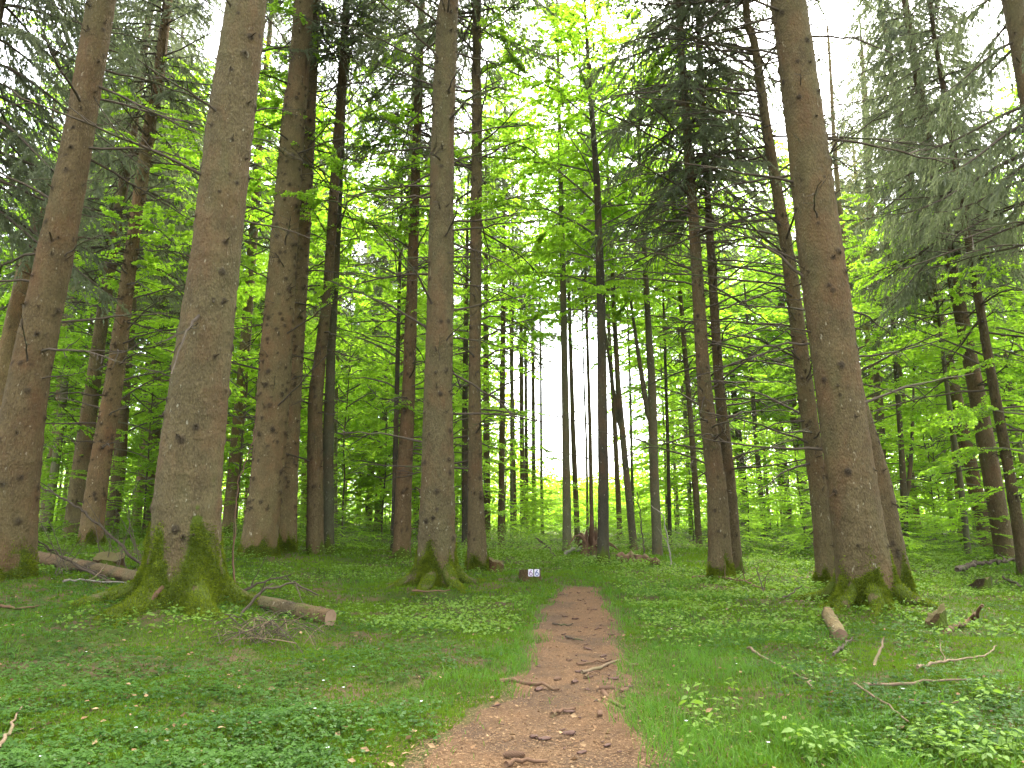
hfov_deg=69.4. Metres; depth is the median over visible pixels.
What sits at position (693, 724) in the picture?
herb plant
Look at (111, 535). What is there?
bare twig
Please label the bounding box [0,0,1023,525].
sky
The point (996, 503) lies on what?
spruce tree
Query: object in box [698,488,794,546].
shrub
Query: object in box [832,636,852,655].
fallen branch
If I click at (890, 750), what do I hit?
herb plant
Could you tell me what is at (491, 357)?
beech tree
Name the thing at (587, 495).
beech tree
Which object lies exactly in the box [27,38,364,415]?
beech tree
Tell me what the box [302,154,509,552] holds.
beech tree
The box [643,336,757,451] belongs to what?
beech tree
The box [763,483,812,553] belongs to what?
shrub
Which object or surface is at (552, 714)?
fallen stick
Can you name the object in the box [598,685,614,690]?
piece
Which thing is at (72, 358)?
young beech
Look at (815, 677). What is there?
herb plant
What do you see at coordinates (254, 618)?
dry twig
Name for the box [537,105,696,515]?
beech tree
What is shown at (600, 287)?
beech tree
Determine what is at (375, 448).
young beech
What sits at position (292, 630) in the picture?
dry twig
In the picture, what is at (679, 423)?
beech tree
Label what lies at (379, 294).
spruce tree
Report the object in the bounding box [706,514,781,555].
shrub
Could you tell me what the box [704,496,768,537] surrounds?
shrub
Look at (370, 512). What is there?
spruce tree
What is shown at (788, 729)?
herb plant
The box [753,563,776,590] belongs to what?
sapling
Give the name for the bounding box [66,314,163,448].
beech tree
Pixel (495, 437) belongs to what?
young beech
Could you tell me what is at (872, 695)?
fallen branch
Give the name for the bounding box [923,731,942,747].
herb plant
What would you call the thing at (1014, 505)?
spruce tree
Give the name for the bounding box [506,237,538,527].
spruce tree
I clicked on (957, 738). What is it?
herb plant
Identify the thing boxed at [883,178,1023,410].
beech tree
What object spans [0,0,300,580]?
spruce tree
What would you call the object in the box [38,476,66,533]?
shrub
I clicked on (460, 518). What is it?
young beech
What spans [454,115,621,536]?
beech tree
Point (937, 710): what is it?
herb plant
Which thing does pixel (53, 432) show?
spruce tree
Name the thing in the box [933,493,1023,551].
shrub
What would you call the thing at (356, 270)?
beech tree
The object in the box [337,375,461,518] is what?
young beech
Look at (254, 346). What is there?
beech tree
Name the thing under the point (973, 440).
young beech
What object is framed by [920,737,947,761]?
herb plant
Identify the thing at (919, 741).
herb plant
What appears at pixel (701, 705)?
herb plant
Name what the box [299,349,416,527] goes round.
young beech
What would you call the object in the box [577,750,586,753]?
bark piece
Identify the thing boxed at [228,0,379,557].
spruce tree
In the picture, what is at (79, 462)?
spruce tree
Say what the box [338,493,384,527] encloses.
shrub
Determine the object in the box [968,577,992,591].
tree stump
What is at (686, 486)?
young beech
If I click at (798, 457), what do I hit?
young beech
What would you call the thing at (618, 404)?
beech tree
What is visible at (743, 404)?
beech tree
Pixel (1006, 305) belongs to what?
beech tree
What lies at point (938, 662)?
fallen branch
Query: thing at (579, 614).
path
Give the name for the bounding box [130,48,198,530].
spruce tree
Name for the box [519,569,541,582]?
tree stump
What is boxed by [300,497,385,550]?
shrub
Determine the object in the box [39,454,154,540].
shrub
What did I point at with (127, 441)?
young beech
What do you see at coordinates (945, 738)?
herb plant
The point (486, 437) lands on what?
spruce tree
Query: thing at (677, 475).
young beech
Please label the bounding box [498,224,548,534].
spruce tree
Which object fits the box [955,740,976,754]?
herb plant
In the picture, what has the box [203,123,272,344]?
beech tree
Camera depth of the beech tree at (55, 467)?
26.88 m
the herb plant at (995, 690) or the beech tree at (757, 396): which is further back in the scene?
the beech tree at (757, 396)
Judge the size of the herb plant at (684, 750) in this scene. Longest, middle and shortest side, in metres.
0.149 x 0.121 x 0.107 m
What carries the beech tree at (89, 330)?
on the ground at (391, 685)
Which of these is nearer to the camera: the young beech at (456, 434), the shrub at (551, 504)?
the shrub at (551, 504)
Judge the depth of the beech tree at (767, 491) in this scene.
49.29 m
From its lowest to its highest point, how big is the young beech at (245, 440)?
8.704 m
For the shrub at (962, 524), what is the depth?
19.00 m
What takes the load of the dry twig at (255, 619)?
on the ground moss
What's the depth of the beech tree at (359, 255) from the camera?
52.80 m
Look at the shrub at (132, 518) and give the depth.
30.45 m
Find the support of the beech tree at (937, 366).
on the ground at (391, 685)
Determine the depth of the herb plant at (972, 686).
5.64 m
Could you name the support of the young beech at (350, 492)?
on the ground at (391, 685)
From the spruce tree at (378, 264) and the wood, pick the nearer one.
the spruce tree at (378, 264)
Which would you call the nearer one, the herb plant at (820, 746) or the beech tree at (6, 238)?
the herb plant at (820, 746)
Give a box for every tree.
[0,0,156,324]
[0,0,212,540]
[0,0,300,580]
[0,0,319,628]
[0,8,206,533]
[0,48,77,316]
[0,91,102,407]
[0,125,168,460]
[0,211,83,400]
[0,317,109,525]
[17,0,263,545]
[21,51,117,531]
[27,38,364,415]
[43,85,198,280]
[47,107,154,329]
[50,0,205,534]
[59,223,94,519]
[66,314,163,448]
[76,176,197,514]
[77,41,267,328]
[78,2,252,528]
[109,209,191,386]
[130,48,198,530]
[140,200,273,388]
[148,61,401,441]
[163,58,325,342]
[166,311,374,447]
[172,4,288,533]
[199,0,407,553]
[202,0,467,553]
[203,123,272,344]
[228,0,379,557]
[234,269,373,526]
[236,146,356,393]
[239,0,431,554]
[243,134,427,532]
[243,420,252,513]
[253,46,341,319]
[302,93,359,526]
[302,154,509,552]
[303,64,378,381]
[307,171,389,377]
[317,0,511,559]
[320,0,576,595]
[339,0,583,572]
[344,123,422,530]
[353,231,379,520]
[354,177,395,526]
[354,209,461,314]
[359,29,431,536]
[361,154,538,394]
[369,236,462,527]
[378,148,550,548]
[381,136,428,527]
[417,259,536,532]
[417,316,542,530]
[423,0,739,565]
[453,71,588,540]
[453,148,495,398]
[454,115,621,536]
[456,0,690,550]
[456,102,516,541]
[461,37,551,546]
[490,212,543,535]
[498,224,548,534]
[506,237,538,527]
[507,93,719,550]
[507,127,624,539]
[509,242,558,531]
[513,21,751,556]
[515,177,639,533]
[519,30,628,519]
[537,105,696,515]
[548,0,816,580]
[548,123,660,540]
[582,0,822,574]
[588,0,962,586]
[590,273,732,544]
[604,28,765,547]
[606,70,799,420]
[607,226,722,531]
[607,306,731,529]
[611,233,766,533]
[612,165,771,512]
[621,0,974,616]
[633,274,757,463]
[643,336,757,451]
[652,264,739,385]
[653,0,975,593]
[655,316,736,527]
[664,230,779,408]
[670,271,786,475]
[685,278,790,534]
[687,257,794,536]
[692,181,804,532]
[707,195,888,532]
[720,129,801,481]
[725,250,795,527]
[727,260,859,530]
[741,391,792,453]
[744,203,804,374]
[751,125,880,343]
[757,300,791,529]
[759,243,814,527]
[765,295,803,477]
[793,25,888,333]
[799,12,929,460]
[812,296,930,476]
[832,0,1023,559]
[837,123,882,418]
[837,191,987,547]
[840,0,1019,546]
[844,200,905,396]
[846,211,1023,553]
[863,0,1023,575]
[864,156,944,535]
[864,355,930,528]
[868,316,1007,533]
[873,21,986,542]
[875,0,1023,359]
[876,47,1023,420]
[880,277,1018,405]
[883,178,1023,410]
[883,302,1023,529]
[885,123,1023,489]
[889,207,1023,461]
[889,365,953,527]
[910,250,1023,424]
[949,148,1023,418]
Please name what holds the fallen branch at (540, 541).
on the ground at (391, 685)
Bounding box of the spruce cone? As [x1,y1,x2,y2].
[503,750,525,757]
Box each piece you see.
[538,736,551,739]
[561,730,575,735]
[563,710,574,712]
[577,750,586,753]
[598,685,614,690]
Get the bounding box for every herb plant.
[676,743,694,761]
[678,696,703,716]
[681,687,697,699]
[683,722,698,738]
[691,696,706,714]
[693,683,717,699]
[702,708,722,727]
[708,720,724,735]
[724,677,739,693]
[724,695,737,708]
[749,697,770,719]
[760,713,778,730]
[781,723,812,744]
[798,729,815,751]
[799,736,813,761]
[807,735,833,763]
[808,670,819,684]
[811,725,830,742]
[812,737,823,755]
[815,736,845,760]
[827,735,855,760]
[828,727,854,753]
[830,734,847,755]
[837,668,849,677]
[843,722,859,747]
[879,726,906,751]
[884,739,904,760]
[889,746,904,767]
[895,631,909,644]
[903,729,926,754]
[909,735,930,750]
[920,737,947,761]
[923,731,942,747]
[925,709,941,729]
[926,734,941,752]
[930,724,960,748]
[936,735,964,757]
[939,743,954,764]
[940,703,964,722]
[940,745,953,766]
[941,739,972,767]
[948,723,971,743]
[950,727,968,750]
[954,719,975,733]
[955,698,975,723]
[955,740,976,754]
[957,746,976,763]
[958,716,974,743]
[962,751,980,767]
[964,677,982,700]
[966,725,991,743]
[969,735,998,760]
[970,738,1003,767]
[972,684,984,704]
[974,679,995,695]
[975,685,1002,702]
[975,738,1003,765]
[976,724,995,740]
[984,745,993,767]
[993,752,1010,766]
[995,727,1021,754]
[995,739,1012,762]
[997,691,1013,703]
[1001,742,1018,753]
[1003,727,1023,751]
[1003,729,1023,750]
[1008,733,1023,760]
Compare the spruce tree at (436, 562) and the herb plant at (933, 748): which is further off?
the spruce tree at (436, 562)
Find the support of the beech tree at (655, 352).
on the ground at (391, 685)
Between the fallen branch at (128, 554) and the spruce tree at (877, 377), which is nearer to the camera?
the fallen branch at (128, 554)
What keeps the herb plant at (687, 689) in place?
on the ground at (391, 685)
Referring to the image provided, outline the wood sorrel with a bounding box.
[0,550,1023,767]
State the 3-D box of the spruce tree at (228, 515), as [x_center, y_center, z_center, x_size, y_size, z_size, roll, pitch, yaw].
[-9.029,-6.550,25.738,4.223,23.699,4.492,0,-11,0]
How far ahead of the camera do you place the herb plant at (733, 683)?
5.77 m
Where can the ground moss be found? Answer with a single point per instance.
(688, 556)
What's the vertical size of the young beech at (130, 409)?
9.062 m
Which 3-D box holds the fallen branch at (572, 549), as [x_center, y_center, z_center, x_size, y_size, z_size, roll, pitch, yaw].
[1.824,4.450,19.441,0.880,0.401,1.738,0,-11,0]
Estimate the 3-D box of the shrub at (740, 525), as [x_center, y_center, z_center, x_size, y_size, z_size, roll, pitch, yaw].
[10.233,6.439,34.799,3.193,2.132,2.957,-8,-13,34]
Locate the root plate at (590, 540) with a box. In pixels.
[569,515,618,556]
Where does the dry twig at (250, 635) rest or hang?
on the ground at (391, 685)
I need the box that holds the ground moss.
[0,532,1023,767]
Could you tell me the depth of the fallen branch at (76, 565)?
11.74 m
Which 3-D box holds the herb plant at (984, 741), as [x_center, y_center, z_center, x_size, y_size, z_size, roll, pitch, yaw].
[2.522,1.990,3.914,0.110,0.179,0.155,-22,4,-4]
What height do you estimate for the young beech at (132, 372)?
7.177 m
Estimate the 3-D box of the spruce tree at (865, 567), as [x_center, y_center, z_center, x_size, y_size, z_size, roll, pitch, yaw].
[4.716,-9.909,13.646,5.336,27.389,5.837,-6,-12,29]
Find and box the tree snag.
[0,208,44,407]
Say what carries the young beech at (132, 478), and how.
on the ground at (391, 685)
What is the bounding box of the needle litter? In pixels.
[1,578,1021,767]
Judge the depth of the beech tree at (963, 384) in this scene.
41.35 m
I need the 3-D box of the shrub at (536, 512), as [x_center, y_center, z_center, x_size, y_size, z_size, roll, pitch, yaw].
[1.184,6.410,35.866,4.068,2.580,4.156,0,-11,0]
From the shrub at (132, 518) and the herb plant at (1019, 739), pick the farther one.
the shrub at (132, 518)
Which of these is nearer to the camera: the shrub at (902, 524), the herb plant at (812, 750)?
the herb plant at (812, 750)
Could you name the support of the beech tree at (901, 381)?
on the ground at (391, 685)
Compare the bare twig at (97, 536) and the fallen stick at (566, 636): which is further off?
the bare twig at (97, 536)
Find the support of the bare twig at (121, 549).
on the ground at (391, 685)
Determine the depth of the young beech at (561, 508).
57.06 m
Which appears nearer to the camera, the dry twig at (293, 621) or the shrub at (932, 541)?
the dry twig at (293, 621)
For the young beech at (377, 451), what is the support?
on the ground at (391, 685)
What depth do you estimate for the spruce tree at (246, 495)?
67.44 m
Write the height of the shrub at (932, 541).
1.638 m
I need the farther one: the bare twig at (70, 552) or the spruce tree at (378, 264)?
the spruce tree at (378, 264)
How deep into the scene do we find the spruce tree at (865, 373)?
45.96 m
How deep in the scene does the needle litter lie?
4.95 m
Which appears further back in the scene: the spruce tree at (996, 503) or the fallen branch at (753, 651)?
the spruce tree at (996, 503)
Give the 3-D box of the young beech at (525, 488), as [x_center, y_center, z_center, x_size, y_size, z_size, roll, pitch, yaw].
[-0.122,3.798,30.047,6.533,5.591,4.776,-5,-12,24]
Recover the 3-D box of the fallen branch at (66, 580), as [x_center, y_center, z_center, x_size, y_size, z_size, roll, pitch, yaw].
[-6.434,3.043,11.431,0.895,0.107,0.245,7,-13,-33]
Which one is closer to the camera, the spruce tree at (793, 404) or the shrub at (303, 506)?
the shrub at (303, 506)
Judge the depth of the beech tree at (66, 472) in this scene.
49.32 m
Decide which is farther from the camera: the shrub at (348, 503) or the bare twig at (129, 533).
the shrub at (348, 503)
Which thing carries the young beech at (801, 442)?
on the ground at (391, 685)
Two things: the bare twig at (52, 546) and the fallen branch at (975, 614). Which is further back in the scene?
the bare twig at (52, 546)
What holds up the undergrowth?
on the ground at (391, 685)
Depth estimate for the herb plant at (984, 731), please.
4.44 m
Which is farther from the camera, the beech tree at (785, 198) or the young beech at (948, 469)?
the beech tree at (785, 198)
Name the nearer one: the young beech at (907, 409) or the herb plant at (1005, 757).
the herb plant at (1005, 757)
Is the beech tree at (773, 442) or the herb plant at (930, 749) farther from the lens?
the beech tree at (773, 442)
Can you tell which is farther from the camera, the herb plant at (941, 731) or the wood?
the wood
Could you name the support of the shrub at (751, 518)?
on the ground at (391, 685)
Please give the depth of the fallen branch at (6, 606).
9.30 m
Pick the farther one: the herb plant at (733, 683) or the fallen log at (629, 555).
the fallen log at (629, 555)
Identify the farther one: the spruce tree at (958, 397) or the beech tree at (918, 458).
the beech tree at (918, 458)
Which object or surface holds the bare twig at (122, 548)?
on the ground at (391, 685)
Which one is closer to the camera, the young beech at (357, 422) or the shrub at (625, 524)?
the shrub at (625, 524)
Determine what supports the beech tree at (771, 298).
on the ground at (391, 685)
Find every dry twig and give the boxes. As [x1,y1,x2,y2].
[222,632,267,643]
[224,614,256,639]
[224,629,288,640]
[236,638,296,643]
[240,617,279,633]
[241,618,277,633]
[255,619,316,631]
[269,624,302,653]
[271,627,328,644]
[288,623,323,634]
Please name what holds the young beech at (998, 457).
on the ground at (391, 685)
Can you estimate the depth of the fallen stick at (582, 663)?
7.10 m
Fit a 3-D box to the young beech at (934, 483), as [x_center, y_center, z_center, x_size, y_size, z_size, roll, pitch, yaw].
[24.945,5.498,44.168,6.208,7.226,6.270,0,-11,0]
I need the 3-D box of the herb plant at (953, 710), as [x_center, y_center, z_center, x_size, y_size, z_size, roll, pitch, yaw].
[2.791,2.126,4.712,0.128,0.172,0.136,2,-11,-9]
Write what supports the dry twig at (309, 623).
on the ground at (391, 685)
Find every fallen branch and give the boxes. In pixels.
[0,604,38,609]
[0,705,22,748]
[38,527,108,578]
[38,540,111,583]
[40,482,141,563]
[63,578,125,582]
[86,563,106,581]
[239,571,317,616]
[244,556,309,596]
[412,589,449,592]
[535,537,555,556]
[563,546,594,556]
[691,559,769,589]
[747,646,811,687]
[781,586,801,598]
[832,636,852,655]
[853,682,909,722]
[864,679,966,685]
[873,637,884,666]
[904,699,958,704]
[916,643,996,668]
[942,604,983,633]
[954,551,1014,571]
[1002,575,1021,586]
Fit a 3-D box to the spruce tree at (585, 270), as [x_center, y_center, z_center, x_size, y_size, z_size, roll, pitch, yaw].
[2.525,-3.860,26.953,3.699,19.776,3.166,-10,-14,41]
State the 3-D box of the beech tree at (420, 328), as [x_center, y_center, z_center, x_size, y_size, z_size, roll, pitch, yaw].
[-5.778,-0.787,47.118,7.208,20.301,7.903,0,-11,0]
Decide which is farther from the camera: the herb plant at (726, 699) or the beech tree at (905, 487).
the beech tree at (905, 487)
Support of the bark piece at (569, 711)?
on the path
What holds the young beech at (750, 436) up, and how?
on the ground at (391, 685)
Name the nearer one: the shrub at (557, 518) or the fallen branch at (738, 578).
the fallen branch at (738, 578)
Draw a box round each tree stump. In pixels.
[92,551,125,567]
[489,557,503,572]
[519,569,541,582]
[924,603,948,630]
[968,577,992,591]
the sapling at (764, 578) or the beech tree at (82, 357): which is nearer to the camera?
the sapling at (764, 578)
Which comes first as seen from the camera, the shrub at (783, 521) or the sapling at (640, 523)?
the sapling at (640, 523)
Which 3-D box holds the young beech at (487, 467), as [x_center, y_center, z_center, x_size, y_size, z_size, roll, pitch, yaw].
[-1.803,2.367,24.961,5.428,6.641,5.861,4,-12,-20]
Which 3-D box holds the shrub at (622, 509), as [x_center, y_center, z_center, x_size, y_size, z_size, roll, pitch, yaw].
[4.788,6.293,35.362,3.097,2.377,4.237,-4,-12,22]
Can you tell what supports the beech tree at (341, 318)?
on the ground at (391, 685)
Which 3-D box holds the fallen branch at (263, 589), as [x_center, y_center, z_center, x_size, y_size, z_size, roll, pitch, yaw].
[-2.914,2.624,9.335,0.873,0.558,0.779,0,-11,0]
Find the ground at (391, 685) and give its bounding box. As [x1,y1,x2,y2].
[0,524,1023,767]
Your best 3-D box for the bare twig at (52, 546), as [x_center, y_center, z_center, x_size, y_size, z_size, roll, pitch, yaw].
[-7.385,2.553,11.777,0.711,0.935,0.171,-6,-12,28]
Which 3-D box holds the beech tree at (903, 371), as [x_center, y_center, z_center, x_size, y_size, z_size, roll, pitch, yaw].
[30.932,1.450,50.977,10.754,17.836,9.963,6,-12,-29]
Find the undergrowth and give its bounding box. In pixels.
[0,510,1023,648]
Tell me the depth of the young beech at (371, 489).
39.59 m
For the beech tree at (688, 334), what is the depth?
62.39 m
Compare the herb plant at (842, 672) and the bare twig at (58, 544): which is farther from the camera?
the bare twig at (58, 544)
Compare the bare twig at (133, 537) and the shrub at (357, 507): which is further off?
the shrub at (357, 507)
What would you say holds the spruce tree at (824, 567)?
on the ground at (391, 685)
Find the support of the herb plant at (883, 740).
on the ground at (391, 685)
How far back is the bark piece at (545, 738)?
4.60 m
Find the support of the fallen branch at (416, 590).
on the ground at (391, 685)
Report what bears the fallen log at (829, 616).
on the ground at (391, 685)
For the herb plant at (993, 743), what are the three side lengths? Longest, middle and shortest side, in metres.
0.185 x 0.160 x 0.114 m
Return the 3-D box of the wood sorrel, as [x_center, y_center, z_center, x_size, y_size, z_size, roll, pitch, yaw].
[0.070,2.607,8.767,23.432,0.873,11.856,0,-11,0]
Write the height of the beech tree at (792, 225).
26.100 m
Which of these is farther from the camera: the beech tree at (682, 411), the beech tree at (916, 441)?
the beech tree at (682, 411)
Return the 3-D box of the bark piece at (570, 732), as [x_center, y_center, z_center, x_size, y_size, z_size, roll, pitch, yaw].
[0.358,2.231,4.734,0.104,0.026,0.055,-11,3,20]
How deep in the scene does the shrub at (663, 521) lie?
29.04 m
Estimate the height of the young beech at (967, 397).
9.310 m
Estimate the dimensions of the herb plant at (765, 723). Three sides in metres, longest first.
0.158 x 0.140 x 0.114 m
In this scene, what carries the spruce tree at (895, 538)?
on the ground at (391, 685)
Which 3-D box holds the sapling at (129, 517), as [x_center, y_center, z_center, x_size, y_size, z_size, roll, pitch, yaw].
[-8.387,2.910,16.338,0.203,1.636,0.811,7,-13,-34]
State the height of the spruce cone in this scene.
0.043 m
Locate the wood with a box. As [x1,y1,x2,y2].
[39,312,1023,529]
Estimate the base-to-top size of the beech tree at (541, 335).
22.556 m
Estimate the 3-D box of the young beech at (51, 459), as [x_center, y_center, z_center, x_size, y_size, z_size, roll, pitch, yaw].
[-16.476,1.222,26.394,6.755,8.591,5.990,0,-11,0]
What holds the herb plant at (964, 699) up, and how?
on the ground at (391, 685)
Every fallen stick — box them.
[500,677,560,690]
[504,757,547,767]
[549,707,575,717]
[552,622,572,625]
[565,635,582,640]
[576,659,611,665]
[581,659,620,673]
[584,671,599,677]
[600,689,625,708]
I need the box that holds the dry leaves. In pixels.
[0,572,1023,767]
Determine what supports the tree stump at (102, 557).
on the ground at (391, 685)
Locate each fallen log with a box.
[38,551,335,625]
[615,550,660,564]
[821,607,847,641]
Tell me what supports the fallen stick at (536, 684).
on the path
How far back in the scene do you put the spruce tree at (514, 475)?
43.75 m
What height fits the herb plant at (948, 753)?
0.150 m
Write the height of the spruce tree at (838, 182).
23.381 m
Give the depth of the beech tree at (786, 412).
58.78 m
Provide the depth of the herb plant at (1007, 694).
5.51 m
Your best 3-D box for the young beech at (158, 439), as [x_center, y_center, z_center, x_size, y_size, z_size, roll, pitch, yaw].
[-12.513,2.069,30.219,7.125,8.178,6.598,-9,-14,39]
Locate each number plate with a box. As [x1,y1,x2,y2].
[528,569,532,575]
[534,569,538,575]
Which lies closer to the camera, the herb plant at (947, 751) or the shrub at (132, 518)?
the herb plant at (947, 751)
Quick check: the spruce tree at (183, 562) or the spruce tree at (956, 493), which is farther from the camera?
the spruce tree at (956, 493)
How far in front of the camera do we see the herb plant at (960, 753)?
4.00 m
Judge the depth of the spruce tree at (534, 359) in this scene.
49.04 m
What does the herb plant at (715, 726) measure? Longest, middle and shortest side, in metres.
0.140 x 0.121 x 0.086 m
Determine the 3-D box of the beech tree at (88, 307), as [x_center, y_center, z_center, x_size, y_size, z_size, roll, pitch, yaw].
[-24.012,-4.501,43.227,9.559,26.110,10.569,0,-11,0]
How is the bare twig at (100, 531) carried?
on the ground at (391, 685)
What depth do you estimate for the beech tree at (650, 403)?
21.67 m
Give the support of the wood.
on the ground at (391, 685)
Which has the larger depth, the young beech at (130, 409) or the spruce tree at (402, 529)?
the young beech at (130, 409)
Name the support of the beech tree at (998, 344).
on the ground at (391, 685)
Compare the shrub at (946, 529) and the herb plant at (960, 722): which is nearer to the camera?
the herb plant at (960, 722)
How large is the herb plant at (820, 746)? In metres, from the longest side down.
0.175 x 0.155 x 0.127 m
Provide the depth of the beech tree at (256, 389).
43.30 m
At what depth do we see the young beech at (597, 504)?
61.04 m
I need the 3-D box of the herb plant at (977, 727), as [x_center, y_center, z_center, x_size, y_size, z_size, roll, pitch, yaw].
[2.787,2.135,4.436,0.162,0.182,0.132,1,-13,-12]
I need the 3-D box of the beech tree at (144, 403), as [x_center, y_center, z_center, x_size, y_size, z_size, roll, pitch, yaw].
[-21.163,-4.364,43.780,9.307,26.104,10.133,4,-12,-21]
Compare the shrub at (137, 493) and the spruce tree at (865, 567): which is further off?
the shrub at (137, 493)
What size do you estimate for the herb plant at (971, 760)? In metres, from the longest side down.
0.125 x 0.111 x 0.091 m
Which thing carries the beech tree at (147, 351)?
on the ground at (391, 685)
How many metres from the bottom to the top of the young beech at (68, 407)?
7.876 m
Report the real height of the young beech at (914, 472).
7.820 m
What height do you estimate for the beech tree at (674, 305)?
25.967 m
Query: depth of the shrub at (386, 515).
31.71 m
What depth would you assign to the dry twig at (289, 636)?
7.83 m
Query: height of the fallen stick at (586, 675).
0.028 m
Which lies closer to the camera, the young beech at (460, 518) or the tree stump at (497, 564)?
the tree stump at (497, 564)
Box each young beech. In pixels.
[0,196,134,455]
[0,300,236,507]
[40,405,69,491]
[41,378,138,528]
[42,299,155,509]
[45,325,235,535]
[83,248,310,476]
[111,344,256,498]
[125,355,231,477]
[125,404,165,481]
[125,433,136,511]
[150,297,341,489]
[222,350,303,503]
[222,433,251,517]
[223,301,325,531]
[237,287,423,537]
[297,344,422,515]
[297,389,418,518]
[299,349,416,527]
[300,297,484,540]
[300,376,416,527]
[323,331,492,497]
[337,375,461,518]
[337,412,420,528]
[338,344,461,505]
[341,421,411,523]
[344,403,482,533]
[351,338,518,499]
[359,392,482,521]
[365,344,527,494]
[372,359,553,530]
[412,374,522,509]
[419,405,586,541]
[454,409,525,501]
[490,476,573,533]
[519,486,597,530]
[571,486,645,524]
[583,474,684,532]
[609,445,738,532]
[618,384,754,525]
[629,426,771,540]
[675,420,807,541]
[697,391,809,535]
[728,269,1023,491]
[731,412,807,530]
[732,412,820,549]
[775,379,937,523]
[863,212,1023,532]
[867,389,980,530]
[872,387,1023,539]
[879,400,1017,542]
[884,379,1023,519]
[884,400,966,536]
[885,321,1023,518]
[885,413,948,505]
[886,420,968,527]
[938,357,1023,499]
[966,385,1021,485]
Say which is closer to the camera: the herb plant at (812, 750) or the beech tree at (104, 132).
the herb plant at (812, 750)
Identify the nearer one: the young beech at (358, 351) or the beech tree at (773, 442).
the young beech at (358, 351)
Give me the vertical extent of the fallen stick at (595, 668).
0.046 m
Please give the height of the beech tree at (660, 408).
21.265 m
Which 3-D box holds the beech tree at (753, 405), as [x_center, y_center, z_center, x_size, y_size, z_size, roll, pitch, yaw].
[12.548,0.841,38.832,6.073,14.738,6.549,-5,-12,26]
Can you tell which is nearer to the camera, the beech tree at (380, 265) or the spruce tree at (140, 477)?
the spruce tree at (140, 477)
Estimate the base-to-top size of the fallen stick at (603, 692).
0.052 m
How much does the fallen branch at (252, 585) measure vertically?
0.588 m
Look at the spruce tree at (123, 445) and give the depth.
24.66 m
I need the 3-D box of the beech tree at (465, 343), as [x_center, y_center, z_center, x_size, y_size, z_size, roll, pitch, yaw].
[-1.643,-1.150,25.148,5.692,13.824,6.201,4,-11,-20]
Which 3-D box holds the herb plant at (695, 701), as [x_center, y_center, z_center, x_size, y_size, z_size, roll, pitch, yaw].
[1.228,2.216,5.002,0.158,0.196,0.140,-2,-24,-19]
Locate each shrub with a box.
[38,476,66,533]
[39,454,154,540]
[54,461,153,530]
[58,465,153,532]
[105,498,141,525]
[222,463,334,536]
[297,484,362,522]
[297,491,306,533]
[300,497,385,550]
[301,494,364,531]
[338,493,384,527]
[350,507,390,534]
[455,510,461,539]
[486,501,549,542]
[495,490,562,537]
[513,483,597,540]
[527,505,580,540]
[572,491,645,539]
[609,514,644,543]
[616,505,662,541]
[636,507,689,541]
[687,497,776,541]
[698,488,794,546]
[700,504,762,534]
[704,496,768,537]
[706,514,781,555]
[754,488,812,543]
[761,483,812,545]
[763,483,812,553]
[778,507,813,551]
[802,502,927,538]
[891,473,958,545]
[895,496,959,570]
[899,500,962,548]
[911,498,1013,558]
[920,511,977,543]
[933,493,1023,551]
[970,481,1023,537]
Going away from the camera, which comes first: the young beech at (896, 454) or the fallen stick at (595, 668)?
the fallen stick at (595, 668)
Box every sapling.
[128,480,139,553]
[232,410,257,582]
[625,492,645,553]
[651,505,671,563]
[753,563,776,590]
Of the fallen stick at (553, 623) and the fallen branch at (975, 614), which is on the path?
the fallen stick at (553, 623)
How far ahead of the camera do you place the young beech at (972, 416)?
16.48 m
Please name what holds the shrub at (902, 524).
on the ground at (391, 685)
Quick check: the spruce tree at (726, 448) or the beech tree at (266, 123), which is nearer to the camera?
the spruce tree at (726, 448)
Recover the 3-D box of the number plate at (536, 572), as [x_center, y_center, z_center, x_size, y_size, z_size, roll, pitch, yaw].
[0.473,3.603,14.119,0.096,0.132,0.015,0,-11,0]
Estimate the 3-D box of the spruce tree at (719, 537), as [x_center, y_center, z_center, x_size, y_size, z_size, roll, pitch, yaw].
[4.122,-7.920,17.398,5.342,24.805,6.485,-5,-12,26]
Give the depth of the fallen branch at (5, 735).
4.59 m
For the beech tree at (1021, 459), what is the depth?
30.79 m
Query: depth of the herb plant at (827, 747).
4.16 m
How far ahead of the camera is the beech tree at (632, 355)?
44.68 m
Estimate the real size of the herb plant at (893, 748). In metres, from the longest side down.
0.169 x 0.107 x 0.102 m
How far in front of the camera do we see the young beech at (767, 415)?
41.53 m
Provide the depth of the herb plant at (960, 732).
4.45 m
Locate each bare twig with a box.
[39,520,62,574]
[48,518,79,571]
[54,536,73,573]
[55,517,86,575]
[59,546,86,574]
[86,499,122,551]
[93,516,106,552]
[104,523,124,566]
[108,513,118,556]
[113,505,141,559]
[114,520,131,566]
[119,506,139,565]
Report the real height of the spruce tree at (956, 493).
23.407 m
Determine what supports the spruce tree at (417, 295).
on the ground at (391, 685)
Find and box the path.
[424,586,664,767]
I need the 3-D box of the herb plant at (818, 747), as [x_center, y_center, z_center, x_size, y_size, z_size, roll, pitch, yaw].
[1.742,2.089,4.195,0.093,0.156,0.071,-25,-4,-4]
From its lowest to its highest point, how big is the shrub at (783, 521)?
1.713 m
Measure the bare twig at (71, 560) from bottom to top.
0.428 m
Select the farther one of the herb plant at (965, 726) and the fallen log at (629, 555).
the fallen log at (629, 555)
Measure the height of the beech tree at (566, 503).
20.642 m
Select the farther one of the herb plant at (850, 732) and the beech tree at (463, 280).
the beech tree at (463, 280)
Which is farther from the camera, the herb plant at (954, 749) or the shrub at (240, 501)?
the shrub at (240, 501)

